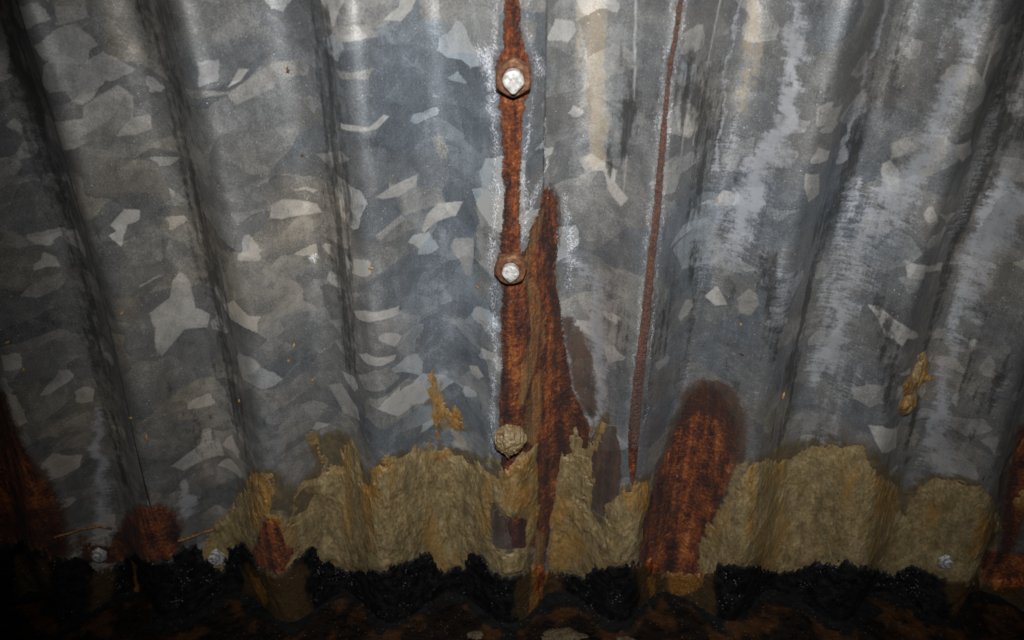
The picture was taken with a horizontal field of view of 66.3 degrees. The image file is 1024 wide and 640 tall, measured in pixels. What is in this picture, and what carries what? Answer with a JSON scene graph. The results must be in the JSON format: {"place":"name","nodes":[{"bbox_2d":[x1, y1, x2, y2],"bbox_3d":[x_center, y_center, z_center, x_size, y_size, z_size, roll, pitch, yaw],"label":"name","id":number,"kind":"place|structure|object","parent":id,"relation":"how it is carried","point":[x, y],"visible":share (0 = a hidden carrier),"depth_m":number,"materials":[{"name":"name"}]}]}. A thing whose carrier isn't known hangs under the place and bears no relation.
{"place":"outdoors","nodes":[
{"label":"outdoors","id":0,"kind":"place"},
{"bbox_2d":[0,590,1023,639],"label":"ground","id":1,"kind":"structure","parent":0,"point":[767,615],"depth_m":0.60,"materials":[{"name":"brown soil"}]},
{"bbox_2d":[0,0,166,571],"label":"corrugated sheet","id":2,"kind":"object","parent":1,"relation":"on","point":[69,461],"visible":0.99,"depth_m":0.49,"materials":[{"name":"metal"}]},
{"bbox_2d":[53,525,111,538],"bbox_3d":[-0.312,0.154,0.571,0.037,0.019,0.005,-26,40,-35],"label":"rusty wire","id":3,"kind":"object","parent":2,"relation":"attached to","point":[81,529],"visible":1,"depth_m":0.57,"materials":[{"name":"metal"}]},
{"bbox_2d":[92,548,106,561],"bbox_3d":[-0.313,0.178,0.592,0.013,0.014,0.005,0,32,0],"label":"bolt","id":4,"kind":"object","parent":2,"relation":"attached to","point":[99,555],"visible":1,"depth_m":0.59,"materials":[{"name":"metal"}]},
{"bbox_2d":[16,0,546,577],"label":"corrugated sheet","id":5,"kind":"object","parent":1,"relation":"on","point":[238,244],"visible":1,"depth_m":0.44,"materials":[{"name":"metal"}]},
{"bbox_2d":[177,528,215,541],"bbox_3d":[-0.231,0.157,0.573,0.027,0.008,0.004,-25,40,-34],"label":"rusty wire","id":6,"kind":"object","parent":5,"relation":"attached to","point":[193,536],"visible":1,"depth_m":0.57,"materials":[{"name":"brown metal"}]},
{"bbox_2d":[208,549,224,565],"bbox_3d":[-0.227,0.181,0.595,0.018,0.017,0.004,0,32,0],"label":"bolt","id":7,"kind":"object","parent":5,"relation":"attached to","point":[217,558],"visible":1,"depth_m":0.59,"materials":[{"name":"metal"}]},
{"bbox_2d":[202,492,244,570],"bbox_3d":[-0.220,0.173,0.586,0.062,0.120,0.018,-5,32,-9],"label":"sealant smear","id":8,"kind":"object","parent":5,"relation":"attached to","point":[223,534],"visible":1,"depth_m":0.58},
{"bbox_2d":[233,430,540,576],"bbox_3d":[-0.102,0.145,0.560,0.246,0.158,0.032,0,32,0],"label":"sealant smear","id":9,"kind":"object","parent":5,"relation":"attached to","point":[431,499],"visible":1,"depth_m":0.55},
{"bbox_2d":[426,369,465,440],"bbox_3d":[-0.043,0.058,0.521,0.026,0.062,0.007,0,32,0],"label":"sealant smear","id":10,"kind":"object","parent":5,"relation":"attached to","point":[440,411],"visible":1,"depth_m":0.52},
{"bbox_2d":[494,252,526,283],"bbox_3d":[-0.001,-0.028,0.432,0.019,0.018,0.010,0,32,0],"label":"bolt","id":11,"kind":"object","parent":5,"relation":"attached to","point":[510,268],"visible":1,"depth_m":0.43,"materials":[{"name":"white paint"}]},
{"bbox_2d":[494,424,526,458],"bbox_3d":[-0.001,0.079,0.498,0.021,0.026,0.012,0,32,0],"label":"bolt","id":12,"kind":"object","parent":5,"relation":"attached to","point":[510,440],"visible":1,"depth_m":0.49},
{"bbox_2d":[496,55,530,97],"bbox_3d":[0.001,-0.116,0.376,0.017,0.020,0.012,0,32,0],"label":"bolt","id":13,"kind":"object","parent":5,"relation":"attached to","point":[513,76],"visible":1,"depth_m":0.37,"materials":[{"name":"white paint"}]},
{"bbox_2d":[467,630,483,639],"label":"sealant crumb","id":14,"kind":"object","parent":1,"relation":"on","point":[476,634],"visible":1,"depth_m":0.59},
{"bbox_2d":[0,539,1023,623],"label":"tar band","id":15,"kind":"object","parent":1,"relation":"on","point":[187,583],"visible":1,"depth_m":0.59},
{"bbox_2d":[541,627,589,639],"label":"sealant crumb","id":16,"kind":"object","parent":1,"relation":"on","point":[568,633],"visible":1,"depth_m":0.59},
{"bbox_2d":[615,635,635,639],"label":"sealant crumb","id":17,"kind":"object","parent":1,"relation":"on","point":[626,637],"visible":1,"depth_m":0.58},
{"bbox_2d":[537,0,1023,582],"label":"corrugated sheet","id":18,"kind":"object","parent":1,"relation":"on","point":[821,202],"visible":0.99,"depth_m":0.45,"materials":[{"name":"metal"}]},
{"bbox_2d":[548,421,649,578],"bbox_3d":[0.060,0.144,0.561,0.071,0.182,0.021,7,33,12],"label":"sealant smear","id":19,"kind":"object","parent":18,"relation":"attached to","point":[582,542],"visible":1,"depth_m":0.56},
{"bbox_2d":[697,444,1001,583],"bbox_3d":[0.256,0.149,0.565,0.236,0.174,0.032,0,32,0],"label":"sealant smear","id":20,"kind":"object","parent":18,"relation":"attached to","point":[832,504],"visible":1,"depth_m":0.56},
{"bbox_2d":[898,351,932,416],"bbox_3d":[0.258,0.044,0.506,0.038,0.050,0.008,-22,38,-31],"label":"sealant lump","id":21,"kind":"object","parent":18,"relation":"attached to","point":[915,380],"visible":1,"depth_m":0.50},
{"bbox_2d":[937,555,952,568],"bbox_3d":[0.320,0.178,0.574,0.014,0.015,0.004,0,32,0],"label":"bolt","id":22,"kind":"object","parent":18,"relation":"attached to","point":[944,562],"visible":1,"depth_m":0.57,"materials":[{"name":"metal"}]},
{"bbox_2d":[1012,490,1023,511],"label":"sealant lump","id":23,"kind":"object","parent":18,"relation":"on","point":[1018,503],"visible":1,"depth_m":0.57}
]}

